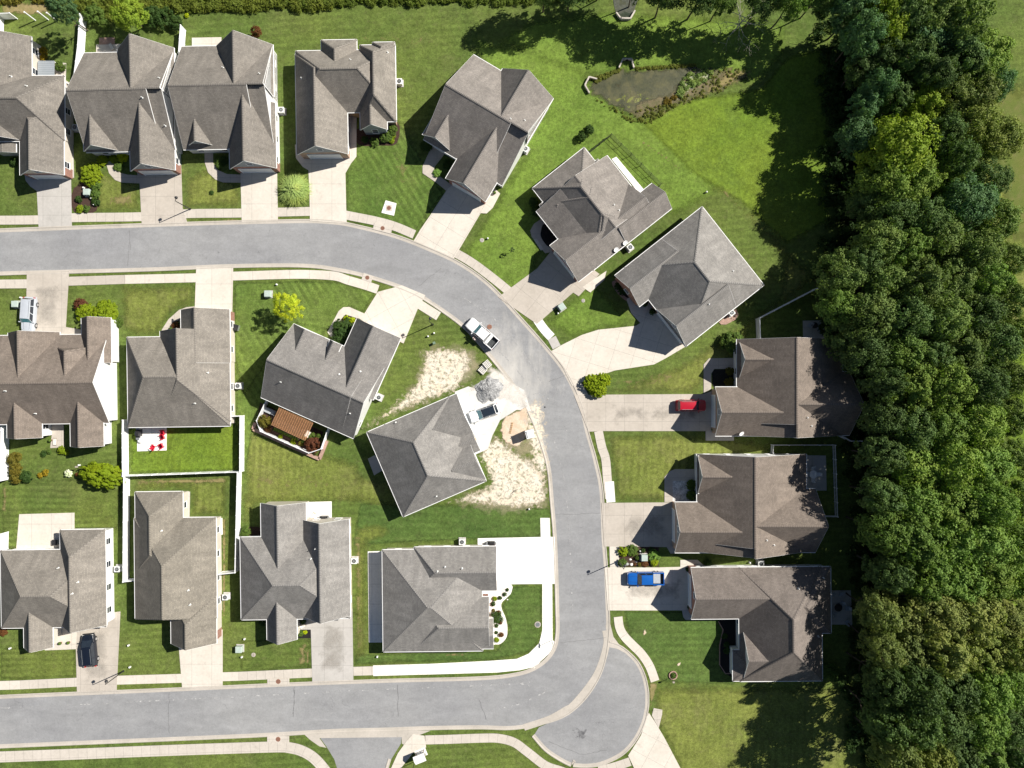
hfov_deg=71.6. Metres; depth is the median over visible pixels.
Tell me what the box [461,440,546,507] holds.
bare ground
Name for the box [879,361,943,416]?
tree
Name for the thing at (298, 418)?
pergola
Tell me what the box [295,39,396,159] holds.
house
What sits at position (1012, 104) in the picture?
ground cover
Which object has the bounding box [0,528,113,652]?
house
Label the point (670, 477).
path
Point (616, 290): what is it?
garden bed
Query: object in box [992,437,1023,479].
tree
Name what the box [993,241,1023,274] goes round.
tree
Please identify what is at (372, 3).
weeds
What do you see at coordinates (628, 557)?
garden bed
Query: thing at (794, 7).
tree
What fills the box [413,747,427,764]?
mailbox kiosk
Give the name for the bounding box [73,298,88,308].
shrub
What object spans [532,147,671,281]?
house
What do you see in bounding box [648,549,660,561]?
shrub
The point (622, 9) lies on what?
pond
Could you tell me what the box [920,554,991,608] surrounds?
tree
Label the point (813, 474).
patio table
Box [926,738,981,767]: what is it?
tree
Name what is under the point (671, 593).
driveway
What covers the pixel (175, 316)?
path
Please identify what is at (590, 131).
shrub
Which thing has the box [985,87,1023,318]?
lawn
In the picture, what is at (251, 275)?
sidewalk
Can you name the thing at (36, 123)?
house
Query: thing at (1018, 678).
tree
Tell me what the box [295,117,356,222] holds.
driveway
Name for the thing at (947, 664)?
tree
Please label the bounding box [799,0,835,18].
tree
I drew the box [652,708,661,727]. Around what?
path
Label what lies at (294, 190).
ornamental grass
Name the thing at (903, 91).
tree
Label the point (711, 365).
path
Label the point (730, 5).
tree
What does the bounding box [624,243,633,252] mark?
air conditioner
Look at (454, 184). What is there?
garage door
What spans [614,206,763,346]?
house
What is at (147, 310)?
lawn
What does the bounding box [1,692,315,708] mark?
road scuff
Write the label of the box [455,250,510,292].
sidewalk
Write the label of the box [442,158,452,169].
shrub
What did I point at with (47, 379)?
house
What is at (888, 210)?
tree
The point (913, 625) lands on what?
tree
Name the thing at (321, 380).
house
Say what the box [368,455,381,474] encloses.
patio
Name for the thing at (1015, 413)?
tree
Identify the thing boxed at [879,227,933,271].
tree
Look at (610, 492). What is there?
sidewalk
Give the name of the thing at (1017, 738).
tree
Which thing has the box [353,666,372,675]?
sidewalk
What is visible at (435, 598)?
house
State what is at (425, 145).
shrub
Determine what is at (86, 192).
transformer box
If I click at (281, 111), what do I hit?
air conditioner
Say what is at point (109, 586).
window
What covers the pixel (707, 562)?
shrub
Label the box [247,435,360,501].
lawn
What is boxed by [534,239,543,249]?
path
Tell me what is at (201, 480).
dry grass
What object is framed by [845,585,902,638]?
tree
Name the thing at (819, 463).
patio
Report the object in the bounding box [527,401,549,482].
bare ground
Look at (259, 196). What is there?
driveway
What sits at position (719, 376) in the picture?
garden bed
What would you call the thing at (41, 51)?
shrub
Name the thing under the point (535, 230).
path
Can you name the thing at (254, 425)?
retaining wall
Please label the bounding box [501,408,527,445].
bare ground
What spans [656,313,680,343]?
garage door
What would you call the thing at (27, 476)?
shrub
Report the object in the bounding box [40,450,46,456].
shrub
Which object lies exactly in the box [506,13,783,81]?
lawn
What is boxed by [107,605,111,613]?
window
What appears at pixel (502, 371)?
kerb
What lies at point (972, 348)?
tree
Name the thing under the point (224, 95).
house
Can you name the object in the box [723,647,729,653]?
shrub
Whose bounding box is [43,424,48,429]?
window
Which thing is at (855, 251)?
tree
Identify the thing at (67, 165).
window
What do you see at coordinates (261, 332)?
lawn
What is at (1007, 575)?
tree
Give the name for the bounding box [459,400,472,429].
garage door
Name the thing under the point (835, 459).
picket fence
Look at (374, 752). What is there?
road
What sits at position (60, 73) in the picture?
patio
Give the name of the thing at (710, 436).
path
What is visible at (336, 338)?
shrub
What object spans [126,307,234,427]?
house
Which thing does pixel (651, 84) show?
pond
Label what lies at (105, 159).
shrub
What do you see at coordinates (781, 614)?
house
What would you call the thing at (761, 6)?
tree
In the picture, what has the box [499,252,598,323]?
driveway
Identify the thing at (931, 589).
tree
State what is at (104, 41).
patio
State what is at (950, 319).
tree
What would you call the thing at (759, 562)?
air conditioner
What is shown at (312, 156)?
garage door
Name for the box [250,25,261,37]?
shrub
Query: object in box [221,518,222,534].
patio
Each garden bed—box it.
[71,183,98,212]
[248,527,260,535]
[257,403,322,451]
[298,630,310,637]
[331,315,357,344]
[356,122,399,145]
[489,584,512,644]
[541,224,556,246]
[612,280,627,300]
[619,547,658,566]
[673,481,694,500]
[712,369,732,385]
[718,619,735,676]
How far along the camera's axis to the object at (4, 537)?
112.67 m
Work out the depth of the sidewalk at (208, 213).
113.54 m
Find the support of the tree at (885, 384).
on the ground cover at (847, 96)
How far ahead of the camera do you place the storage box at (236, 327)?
112.76 m
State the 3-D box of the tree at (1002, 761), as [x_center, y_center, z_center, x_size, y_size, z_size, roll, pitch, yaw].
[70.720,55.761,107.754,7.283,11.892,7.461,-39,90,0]
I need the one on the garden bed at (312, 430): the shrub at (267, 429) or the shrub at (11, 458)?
the shrub at (267, 429)
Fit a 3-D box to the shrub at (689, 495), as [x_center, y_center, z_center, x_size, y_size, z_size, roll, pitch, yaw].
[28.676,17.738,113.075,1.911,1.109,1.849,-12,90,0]
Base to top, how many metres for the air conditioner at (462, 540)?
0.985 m
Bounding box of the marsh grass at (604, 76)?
[590,63,747,123]
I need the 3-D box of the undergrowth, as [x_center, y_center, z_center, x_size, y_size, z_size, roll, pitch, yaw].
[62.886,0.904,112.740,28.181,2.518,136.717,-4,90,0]
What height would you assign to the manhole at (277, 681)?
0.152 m
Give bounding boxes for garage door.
[28,175,68,179]
[138,170,177,175]
[238,168,275,173]
[307,154,342,159]
[452,182,480,201]
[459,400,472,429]
[553,251,574,278]
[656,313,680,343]
[671,508,674,542]
[687,572,691,608]
[711,395,715,427]
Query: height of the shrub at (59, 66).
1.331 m
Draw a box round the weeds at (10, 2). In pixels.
[0,0,44,5]
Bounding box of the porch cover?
[38,61,55,74]
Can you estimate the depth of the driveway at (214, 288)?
113.53 m
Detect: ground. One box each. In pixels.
[0,0,1023,767]
[368,349,469,424]
[403,350,476,407]
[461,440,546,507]
[469,439,542,509]
[489,367,524,406]
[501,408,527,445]
[507,413,530,451]
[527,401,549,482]
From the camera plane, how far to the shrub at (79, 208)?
113.17 m
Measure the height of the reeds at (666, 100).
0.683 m
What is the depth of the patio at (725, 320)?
113.52 m
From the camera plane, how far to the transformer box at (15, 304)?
112.67 m
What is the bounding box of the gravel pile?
[474,375,503,403]
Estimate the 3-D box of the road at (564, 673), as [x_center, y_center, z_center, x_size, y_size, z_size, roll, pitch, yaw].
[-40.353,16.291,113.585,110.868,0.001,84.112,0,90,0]
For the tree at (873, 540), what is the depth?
100.85 m
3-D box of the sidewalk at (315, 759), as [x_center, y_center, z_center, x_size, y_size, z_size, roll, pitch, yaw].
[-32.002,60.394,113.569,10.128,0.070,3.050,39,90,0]
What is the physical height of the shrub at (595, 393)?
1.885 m
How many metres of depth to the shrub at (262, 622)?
113.07 m
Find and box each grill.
[135,428,141,439]
[318,515,328,518]
[486,541,495,545]
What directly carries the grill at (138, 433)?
on the patio at (150, 435)
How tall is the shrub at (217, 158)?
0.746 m
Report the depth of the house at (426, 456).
109.03 m
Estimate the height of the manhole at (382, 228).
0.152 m
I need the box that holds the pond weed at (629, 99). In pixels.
[608,94,647,107]
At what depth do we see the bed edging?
113.44 m
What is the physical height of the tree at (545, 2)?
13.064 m
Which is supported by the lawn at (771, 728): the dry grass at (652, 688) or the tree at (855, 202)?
the dry grass at (652, 688)
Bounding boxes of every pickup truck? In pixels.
[465,317,499,349]
[626,571,663,586]
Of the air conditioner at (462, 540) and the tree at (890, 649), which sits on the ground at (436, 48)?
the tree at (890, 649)
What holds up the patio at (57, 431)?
on the ground at (436, 48)
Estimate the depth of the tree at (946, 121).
103.13 m
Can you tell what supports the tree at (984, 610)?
on the ground cover at (847, 96)
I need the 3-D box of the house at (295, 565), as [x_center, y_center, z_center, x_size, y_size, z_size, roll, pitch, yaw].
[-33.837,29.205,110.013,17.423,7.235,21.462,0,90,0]
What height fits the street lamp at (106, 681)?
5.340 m
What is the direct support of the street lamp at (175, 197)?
on the lawn at (200, 186)
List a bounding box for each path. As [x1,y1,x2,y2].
[45,628,76,649]
[64,327,80,333]
[106,161,139,182]
[162,306,194,329]
[205,153,240,182]
[328,307,363,335]
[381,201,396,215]
[423,147,451,189]
[530,219,551,252]
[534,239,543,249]
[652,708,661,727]
[664,469,694,501]
[682,610,715,619]
[704,358,732,392]
[706,430,733,440]
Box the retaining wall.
[252,422,328,460]
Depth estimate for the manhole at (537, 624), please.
113.53 m
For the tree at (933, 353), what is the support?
on the ground cover at (847, 96)
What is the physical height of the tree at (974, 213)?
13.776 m
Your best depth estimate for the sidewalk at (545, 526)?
113.54 m
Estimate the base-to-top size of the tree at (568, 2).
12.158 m
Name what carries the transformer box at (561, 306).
on the lawn at (595, 310)
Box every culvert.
[584,76,596,93]
[616,10,635,19]
[619,58,634,68]
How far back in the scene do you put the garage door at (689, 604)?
112.19 m
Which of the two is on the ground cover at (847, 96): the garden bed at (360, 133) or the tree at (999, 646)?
the tree at (999, 646)
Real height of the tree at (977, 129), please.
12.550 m
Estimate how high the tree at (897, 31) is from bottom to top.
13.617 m
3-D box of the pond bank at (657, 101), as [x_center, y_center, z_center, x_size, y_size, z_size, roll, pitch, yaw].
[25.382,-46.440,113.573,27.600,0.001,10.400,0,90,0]
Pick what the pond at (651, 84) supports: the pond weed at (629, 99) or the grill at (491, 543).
the pond weed at (629, 99)
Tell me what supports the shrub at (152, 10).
on the ground at (436, 48)
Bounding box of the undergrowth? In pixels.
[811,0,998,767]
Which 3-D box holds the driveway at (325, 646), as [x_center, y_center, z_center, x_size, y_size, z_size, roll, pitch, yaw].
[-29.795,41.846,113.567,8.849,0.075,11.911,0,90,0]
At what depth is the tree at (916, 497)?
100.81 m
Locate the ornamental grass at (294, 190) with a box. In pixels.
[278,171,311,206]
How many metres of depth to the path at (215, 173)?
113.53 m
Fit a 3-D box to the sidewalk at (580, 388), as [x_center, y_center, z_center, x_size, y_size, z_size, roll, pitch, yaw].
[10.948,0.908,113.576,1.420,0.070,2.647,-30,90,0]
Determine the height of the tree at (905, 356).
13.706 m
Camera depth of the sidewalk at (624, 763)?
113.54 m
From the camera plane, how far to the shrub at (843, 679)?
112.86 m
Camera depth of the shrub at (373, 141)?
113.07 m
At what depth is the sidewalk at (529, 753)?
113.54 m
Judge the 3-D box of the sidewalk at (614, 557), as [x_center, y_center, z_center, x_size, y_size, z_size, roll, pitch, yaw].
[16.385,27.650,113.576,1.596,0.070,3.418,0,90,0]
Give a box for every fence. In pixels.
[0,12,17,19]
[0,18,3,30]
[0,425,8,480]
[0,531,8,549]
[74,13,85,71]
[121,415,244,476]
[122,476,133,582]
[178,24,185,53]
[218,472,241,574]
[256,400,329,453]
[589,133,661,186]
[755,288,817,337]
[770,444,838,517]
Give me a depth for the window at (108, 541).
112.16 m
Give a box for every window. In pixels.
[33,47,38,57]
[33,67,37,74]
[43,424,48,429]
[65,161,69,169]
[66,107,70,116]
[66,127,70,136]
[106,537,110,544]
[107,560,111,567]
[107,582,111,590]
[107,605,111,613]
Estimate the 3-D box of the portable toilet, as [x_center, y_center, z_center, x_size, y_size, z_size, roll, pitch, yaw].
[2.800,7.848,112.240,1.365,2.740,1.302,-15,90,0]
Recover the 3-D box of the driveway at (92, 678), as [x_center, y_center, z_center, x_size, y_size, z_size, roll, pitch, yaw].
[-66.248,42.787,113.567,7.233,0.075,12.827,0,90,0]
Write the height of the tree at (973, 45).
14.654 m
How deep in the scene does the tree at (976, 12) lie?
99.59 m
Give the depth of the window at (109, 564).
112.35 m
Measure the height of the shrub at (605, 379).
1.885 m
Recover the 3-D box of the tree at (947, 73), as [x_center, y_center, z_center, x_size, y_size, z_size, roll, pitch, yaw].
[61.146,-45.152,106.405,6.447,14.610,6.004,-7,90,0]
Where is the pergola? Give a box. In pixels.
[271,407,314,439]
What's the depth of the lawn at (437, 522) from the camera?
113.59 m
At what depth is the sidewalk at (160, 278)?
113.54 m
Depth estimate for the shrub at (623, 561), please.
113.01 m
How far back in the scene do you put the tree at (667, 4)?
104.52 m
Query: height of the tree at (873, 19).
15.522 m
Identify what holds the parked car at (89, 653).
on the driveway at (92, 678)
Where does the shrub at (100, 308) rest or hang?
on the ground at (436, 48)
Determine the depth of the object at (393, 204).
113.53 m
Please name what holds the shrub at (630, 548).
on the garden bed at (628, 557)
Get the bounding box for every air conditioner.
[71,124,79,132]
[114,564,122,571]
[222,592,230,599]
[235,382,242,388]
[278,107,285,115]
[351,556,358,563]
[375,393,384,401]
[396,78,403,86]
[459,537,465,544]
[523,146,529,154]
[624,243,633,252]
[727,310,734,317]
[756,559,763,565]
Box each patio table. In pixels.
[809,470,817,478]
[835,604,841,611]
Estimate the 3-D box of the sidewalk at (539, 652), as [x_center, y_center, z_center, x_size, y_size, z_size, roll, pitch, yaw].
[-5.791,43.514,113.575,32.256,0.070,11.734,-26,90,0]
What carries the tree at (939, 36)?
on the ground cover at (847, 96)
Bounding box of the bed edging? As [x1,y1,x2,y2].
[718,621,730,673]
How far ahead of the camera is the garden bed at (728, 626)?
113.55 m
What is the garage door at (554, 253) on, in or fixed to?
in the house at (592, 213)
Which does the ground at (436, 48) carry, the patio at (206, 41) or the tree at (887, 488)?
the patio at (206, 41)
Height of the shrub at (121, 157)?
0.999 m
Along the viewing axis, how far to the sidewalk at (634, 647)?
113.54 m
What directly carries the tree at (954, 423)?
on the ground cover at (847, 96)
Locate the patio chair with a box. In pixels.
[845,606,851,610]
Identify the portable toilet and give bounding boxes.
[525,429,534,438]
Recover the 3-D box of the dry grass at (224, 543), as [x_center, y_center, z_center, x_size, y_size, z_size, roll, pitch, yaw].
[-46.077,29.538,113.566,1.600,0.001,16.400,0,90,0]
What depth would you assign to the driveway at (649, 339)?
113.53 m
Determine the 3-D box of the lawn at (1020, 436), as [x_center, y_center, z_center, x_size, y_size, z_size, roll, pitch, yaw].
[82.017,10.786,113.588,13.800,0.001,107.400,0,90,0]
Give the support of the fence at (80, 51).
on the ground at (436, 48)
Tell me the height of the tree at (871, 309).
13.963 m
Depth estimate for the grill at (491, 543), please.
112.86 m
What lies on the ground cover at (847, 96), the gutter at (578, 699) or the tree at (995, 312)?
the tree at (995, 312)
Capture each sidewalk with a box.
[0,207,415,238]
[0,279,26,287]
[0,680,19,689]
[0,742,286,761]
[20,678,76,688]
[68,275,124,285]
[117,674,181,684]
[125,273,195,283]
[223,672,238,680]
[233,271,269,279]
[238,668,311,680]
[269,270,378,293]
[285,742,329,767]
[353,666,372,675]
[373,584,553,675]
[391,734,425,767]
[418,301,440,319]
[425,733,564,767]
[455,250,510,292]
[534,319,553,339]
[540,518,549,536]
[548,336,559,348]
[574,383,587,394]
[594,431,611,498]
[598,757,630,767]
[605,481,614,502]
[609,546,618,566]
[614,616,658,681]
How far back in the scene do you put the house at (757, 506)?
108.05 m
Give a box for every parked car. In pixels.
[18,297,38,330]
[79,633,98,667]
[468,403,500,422]
[675,398,705,412]
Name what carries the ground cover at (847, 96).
on the ground at (436, 48)
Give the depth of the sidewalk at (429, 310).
113.54 m
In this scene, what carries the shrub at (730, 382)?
on the garden bed at (719, 376)
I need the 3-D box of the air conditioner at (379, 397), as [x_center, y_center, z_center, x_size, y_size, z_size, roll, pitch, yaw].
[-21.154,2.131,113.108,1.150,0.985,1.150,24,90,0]
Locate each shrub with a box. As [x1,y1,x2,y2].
[0,628,7,636]
[6,452,21,467]
[8,462,22,475]
[9,157,18,165]
[9,472,21,483]
[18,470,33,483]
[39,46,47,55]
[39,54,46,60]
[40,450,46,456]
[42,469,48,476]
[55,61,65,71]
[57,445,65,453]
[64,469,71,476]
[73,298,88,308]
[75,195,82,202]
[75,303,94,323]
[76,205,82,213]
[78,461,126,489]
[80,162,102,186]
[81,2,104,23]
[83,205,90,212]
[88,180,101,190]
[89,189,100,199]
[91,198,100,205]
[92,299,118,322]
[96,155,108,166]
[97,19,109,31]
[108,154,118,163]
[113,161,123,171]
[115,317,123,327]
[116,154,127,163]
[142,5,158,27]
[153,6,174,29]
[169,14,182,29]
[170,321,179,328]
[214,154,220,162]
[215,161,223,168]
[220,155,228,165]
[239,526,250,535]
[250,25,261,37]
[257,415,271,427]
[258,620,265,625]
[264,426,271,432]
[304,437,319,453]
[331,333,345,344]
[332,317,353,342]
[369,137,378,146]
[379,131,392,142]
[387,125,397,135]
[420,140,432,151]
[432,169,441,176]
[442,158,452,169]
[489,612,504,623]
[529,197,538,206]
[531,205,539,216]
[576,132,586,141]
[583,374,599,390]
[584,124,593,135]
[589,383,606,397]
[596,372,610,386]
[614,282,620,289]
[617,287,625,295]
[617,546,627,556]
[617,558,626,566]
[626,544,638,556]
[641,561,648,567]
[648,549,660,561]
[649,308,655,315]
[650,559,658,566]
[686,479,695,490]
[686,490,695,500]
[704,559,711,565]
[719,331,743,353]
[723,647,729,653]
[724,377,733,385]
[725,367,733,374]
[823,661,839,680]
[833,673,849,686]
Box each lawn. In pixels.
[1,649,74,677]
[3,478,118,548]
[78,175,136,209]
[124,287,190,332]
[131,425,238,472]
[138,480,225,513]
[187,171,237,204]
[234,281,373,394]
[236,282,329,475]
[241,639,309,669]
[245,478,395,512]
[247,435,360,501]
[346,128,442,231]
[354,504,549,544]
[356,586,540,663]
[357,527,385,650]
[358,203,437,238]
[467,42,717,286]
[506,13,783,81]
[551,288,627,334]
[612,435,766,498]
[626,611,733,683]
[630,240,809,390]
[645,50,827,240]
[657,688,868,767]
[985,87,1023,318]
[987,221,1023,648]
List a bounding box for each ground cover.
[835,7,1023,767]
[992,89,1023,238]
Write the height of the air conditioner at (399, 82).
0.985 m
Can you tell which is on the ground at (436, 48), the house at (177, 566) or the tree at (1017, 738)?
the house at (177, 566)
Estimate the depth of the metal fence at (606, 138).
112.35 m
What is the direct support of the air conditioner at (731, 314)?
on the ground at (436, 48)
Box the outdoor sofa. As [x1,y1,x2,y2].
[264,407,276,415]
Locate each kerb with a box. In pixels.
[0,219,609,747]
[0,263,559,698]
[532,642,648,767]
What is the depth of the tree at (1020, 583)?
103.12 m
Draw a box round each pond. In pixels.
[590,66,694,111]
[613,0,637,20]
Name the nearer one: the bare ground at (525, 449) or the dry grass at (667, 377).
the dry grass at (667, 377)
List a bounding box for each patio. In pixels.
[16,513,74,548]
[50,424,63,447]
[55,63,65,79]
[96,44,120,51]
[99,37,114,44]
[137,427,166,450]
[192,37,221,45]
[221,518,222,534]
[309,501,331,517]
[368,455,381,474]
[368,551,382,642]
[583,271,605,291]
[612,157,642,191]
[719,309,738,324]
[803,320,823,337]
[807,455,826,490]
[831,590,851,624]
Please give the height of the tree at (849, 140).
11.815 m
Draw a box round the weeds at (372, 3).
[266,0,593,9]
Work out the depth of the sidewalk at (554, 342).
113.54 m
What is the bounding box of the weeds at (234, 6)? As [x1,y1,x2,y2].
[46,0,332,21]
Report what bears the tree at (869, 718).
on the lawn at (771, 728)
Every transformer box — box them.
[11,301,19,307]
[83,189,90,196]
[235,644,243,652]
[264,290,272,297]
[556,302,565,312]
[640,553,647,560]
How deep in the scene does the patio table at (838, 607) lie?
112.86 m
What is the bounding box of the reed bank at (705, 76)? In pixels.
[678,69,714,96]
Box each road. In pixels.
[0,223,605,743]
[320,737,401,767]
[535,647,644,763]
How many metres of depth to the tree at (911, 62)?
101.75 m
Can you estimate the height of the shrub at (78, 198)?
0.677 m
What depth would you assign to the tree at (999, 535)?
100.65 m
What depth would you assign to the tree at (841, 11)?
103.54 m
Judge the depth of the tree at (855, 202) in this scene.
105.04 m
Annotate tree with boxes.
[108,0,149,31]
[272,292,304,322]
[534,0,553,12]
[560,0,586,11]
[645,0,685,18]
[684,0,715,19]
[706,0,736,21]
[706,0,781,53]
[743,0,782,26]
[771,0,812,28]
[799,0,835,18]
[810,246,870,295]
[812,287,860,326]
[821,320,866,362]
[825,0,880,39]
[831,7,889,66]
[833,116,879,161]
[835,244,884,284]
[838,332,899,377]
[841,49,877,90]
[843,185,886,222]
[845,89,885,124]
[845,286,900,340]
[845,503,912,556]
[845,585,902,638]
[845,687,910,750]
[846,5,891,52]
[846,216,903,268]
[846,652,914,706]
[848,152,920,207]
[848,623,907,671]
[849,475,908,517]
[851,434,910,480]
[852,715,927,767]
[853,113,943,180]
[855,365,909,404]
[855,398,910,439]
[856,64,901,104]
[856,550,916,594]
[857,262,908,300]
[860,0,903,22]
[865,5,910,51]
[865,36,907,77]
[866,193,919,235]
[866,327,929,374]
[872,587,929,643]
[874,78,914,120]
[874,291,938,348]
[877,32,941,84]
[877,434,944,493]
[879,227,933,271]
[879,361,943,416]
[879,401,937,455]
[879,511,950,574]
[881,658,953,719]
[882,0,939,39]
[882,627,938,674]
[883,153,948,210]
[885,702,947,751]
[886,551,954,601]
[889,251,951,307]
[889,479,943,524]
[895,51,958,101]
[898,593,971,638]
[901,77,951,129]
[901,195,955,241]
[902,733,957,767]
[904,13,955,65]
[905,334,957,373]
[906,291,974,342]
[907,625,981,681]
[908,214,967,265]
[913,0,969,45]
[914,433,986,492]
[918,356,977,414]
[918,403,972,451]
[918,699,977,749]
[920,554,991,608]
[921,475,984,537]
[922,0,997,56]
[922,513,979,566]
[922,659,982,716]
[923,107,969,151]
[926,73,976,123]
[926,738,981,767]
[930,135,983,180]
[930,167,966,196]
[932,255,981,304]
[933,22,991,75]
[933,171,1000,233]
[933,584,1007,648]
[937,324,990,376]
[943,289,1008,338]
[943,691,1011,752]
[944,71,1007,123]
[945,97,1003,144]
[946,227,1006,273]
[948,57,995,98]
[948,397,1010,448]
[948,627,1008,675]
[950,359,1011,407]
[951,512,1020,574]
[954,482,1021,526]
[954,660,1017,716]
[955,28,1017,76]
[955,441,1016,492]
[958,549,1022,602]
[961,260,1018,298]
[964,197,1023,243]
[965,156,1015,196]
[965,321,1023,368]
[966,741,1014,767]
[971,112,1023,162]
[975,61,1018,108]
[975,584,1023,640]
[980,281,1023,322]
[980,396,1023,437]
[980,665,1023,711]
[981,623,1023,673]
[985,520,1023,568]
[985,703,1023,747]
[986,359,1023,400]
[991,477,1023,522]
[991,742,1023,767]
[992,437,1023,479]
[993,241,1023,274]
[994,560,1023,598]
[997,316,1023,350]
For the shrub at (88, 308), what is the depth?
112.43 m
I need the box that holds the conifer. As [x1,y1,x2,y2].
[44,0,88,30]
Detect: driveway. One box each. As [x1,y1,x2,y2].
[25,175,71,226]
[26,271,68,333]
[76,611,120,691]
[137,172,186,224]
[179,629,222,687]
[195,267,232,311]
[240,172,277,221]
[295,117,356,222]
[300,611,352,682]
[359,285,424,342]
[414,184,499,257]
[455,383,530,453]
[478,537,554,595]
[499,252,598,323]
[552,298,684,385]
[574,391,711,431]
[601,502,674,553]
[604,560,702,609]
[628,713,679,767]
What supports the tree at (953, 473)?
on the ground cover at (847, 96)
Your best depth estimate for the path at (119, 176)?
113.53 m
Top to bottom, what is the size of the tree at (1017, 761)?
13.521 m
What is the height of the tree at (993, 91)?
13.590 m
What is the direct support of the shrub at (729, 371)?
on the garden bed at (719, 376)
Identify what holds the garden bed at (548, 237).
on the lawn at (573, 111)
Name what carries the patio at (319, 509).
on the ground at (436, 48)
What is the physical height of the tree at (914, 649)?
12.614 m
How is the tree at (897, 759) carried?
on the lawn at (771, 728)
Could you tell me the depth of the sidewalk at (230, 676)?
113.54 m
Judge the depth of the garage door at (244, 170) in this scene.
112.24 m
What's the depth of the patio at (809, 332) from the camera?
113.52 m
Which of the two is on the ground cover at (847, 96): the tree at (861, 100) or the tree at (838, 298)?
the tree at (861, 100)
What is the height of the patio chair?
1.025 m
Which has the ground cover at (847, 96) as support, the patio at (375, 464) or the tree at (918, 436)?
the tree at (918, 436)
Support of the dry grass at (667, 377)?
on the lawn at (689, 376)
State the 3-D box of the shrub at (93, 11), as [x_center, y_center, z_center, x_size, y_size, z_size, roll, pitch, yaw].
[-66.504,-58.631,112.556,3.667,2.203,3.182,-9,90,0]
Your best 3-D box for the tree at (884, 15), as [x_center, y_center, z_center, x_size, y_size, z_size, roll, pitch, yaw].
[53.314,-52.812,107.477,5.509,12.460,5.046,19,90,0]
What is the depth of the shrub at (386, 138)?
112.74 m
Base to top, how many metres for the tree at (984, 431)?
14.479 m
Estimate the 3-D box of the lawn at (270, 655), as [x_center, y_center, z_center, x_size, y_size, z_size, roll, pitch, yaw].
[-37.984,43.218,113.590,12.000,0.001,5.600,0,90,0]
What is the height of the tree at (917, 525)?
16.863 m
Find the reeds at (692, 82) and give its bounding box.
[676,68,712,97]
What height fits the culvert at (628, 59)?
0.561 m
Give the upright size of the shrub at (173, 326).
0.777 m
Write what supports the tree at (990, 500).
on the ground cover at (847, 96)
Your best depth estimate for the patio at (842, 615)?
113.52 m
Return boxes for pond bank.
[593,67,747,117]
[663,68,746,112]
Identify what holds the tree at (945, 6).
on the ground cover at (847, 96)
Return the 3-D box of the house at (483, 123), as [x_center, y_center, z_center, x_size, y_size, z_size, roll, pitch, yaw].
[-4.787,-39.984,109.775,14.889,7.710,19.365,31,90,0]
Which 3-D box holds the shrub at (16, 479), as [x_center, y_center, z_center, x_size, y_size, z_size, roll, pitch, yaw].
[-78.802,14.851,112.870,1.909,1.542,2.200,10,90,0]
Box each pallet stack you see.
[478,365,486,373]
[483,359,491,368]
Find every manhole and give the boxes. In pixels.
[267,678,288,684]
[267,736,288,741]
[362,273,372,281]
[373,223,391,233]
[386,205,391,210]
[535,621,540,627]
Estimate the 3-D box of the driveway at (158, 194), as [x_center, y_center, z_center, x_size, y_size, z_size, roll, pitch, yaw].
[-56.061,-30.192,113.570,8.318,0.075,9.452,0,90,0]
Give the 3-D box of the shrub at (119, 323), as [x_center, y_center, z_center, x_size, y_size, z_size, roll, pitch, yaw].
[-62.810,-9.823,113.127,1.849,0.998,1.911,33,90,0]
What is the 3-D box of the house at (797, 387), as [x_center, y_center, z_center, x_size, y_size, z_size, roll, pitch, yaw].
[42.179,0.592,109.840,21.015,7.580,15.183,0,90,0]
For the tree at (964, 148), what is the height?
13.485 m
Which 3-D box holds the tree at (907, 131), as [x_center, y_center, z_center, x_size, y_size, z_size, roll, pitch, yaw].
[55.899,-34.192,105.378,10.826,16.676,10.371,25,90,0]
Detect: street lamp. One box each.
[104,670,123,684]
[174,196,190,209]
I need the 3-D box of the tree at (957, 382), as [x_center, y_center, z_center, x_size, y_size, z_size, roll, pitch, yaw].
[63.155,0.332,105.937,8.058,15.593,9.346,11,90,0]
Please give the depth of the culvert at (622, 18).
113.08 m
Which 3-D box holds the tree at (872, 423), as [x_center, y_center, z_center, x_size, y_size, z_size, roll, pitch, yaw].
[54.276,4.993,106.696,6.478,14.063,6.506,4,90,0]
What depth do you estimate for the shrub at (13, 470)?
112.40 m
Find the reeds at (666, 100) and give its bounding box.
[663,95,677,104]
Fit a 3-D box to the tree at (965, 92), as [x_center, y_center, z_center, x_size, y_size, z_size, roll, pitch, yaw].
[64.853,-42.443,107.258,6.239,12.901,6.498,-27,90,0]
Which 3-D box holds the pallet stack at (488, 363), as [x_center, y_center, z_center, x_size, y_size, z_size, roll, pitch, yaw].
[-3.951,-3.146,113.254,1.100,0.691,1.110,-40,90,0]
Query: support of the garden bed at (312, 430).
on the ground at (436, 48)
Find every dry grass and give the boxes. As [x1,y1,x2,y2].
[2,3,47,14]
[110,194,130,204]
[138,478,224,483]
[223,519,225,615]
[299,645,305,663]
[355,543,361,646]
[626,374,671,384]
[650,683,656,700]
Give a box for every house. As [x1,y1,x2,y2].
[0,31,73,179]
[0,316,118,447]
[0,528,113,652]
[66,33,181,175]
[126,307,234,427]
[134,491,221,649]
[168,30,279,173]
[240,501,351,644]
[261,318,400,438]
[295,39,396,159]
[366,393,486,516]
[382,545,496,651]
[422,54,553,203]
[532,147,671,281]
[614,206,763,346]
[671,454,828,558]
[687,564,831,681]
[711,337,863,437]
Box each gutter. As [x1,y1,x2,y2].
[305,731,427,747]
[523,630,609,729]
[606,623,626,653]
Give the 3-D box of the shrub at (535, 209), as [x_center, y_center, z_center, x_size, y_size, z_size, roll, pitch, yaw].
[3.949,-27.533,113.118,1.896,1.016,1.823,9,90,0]

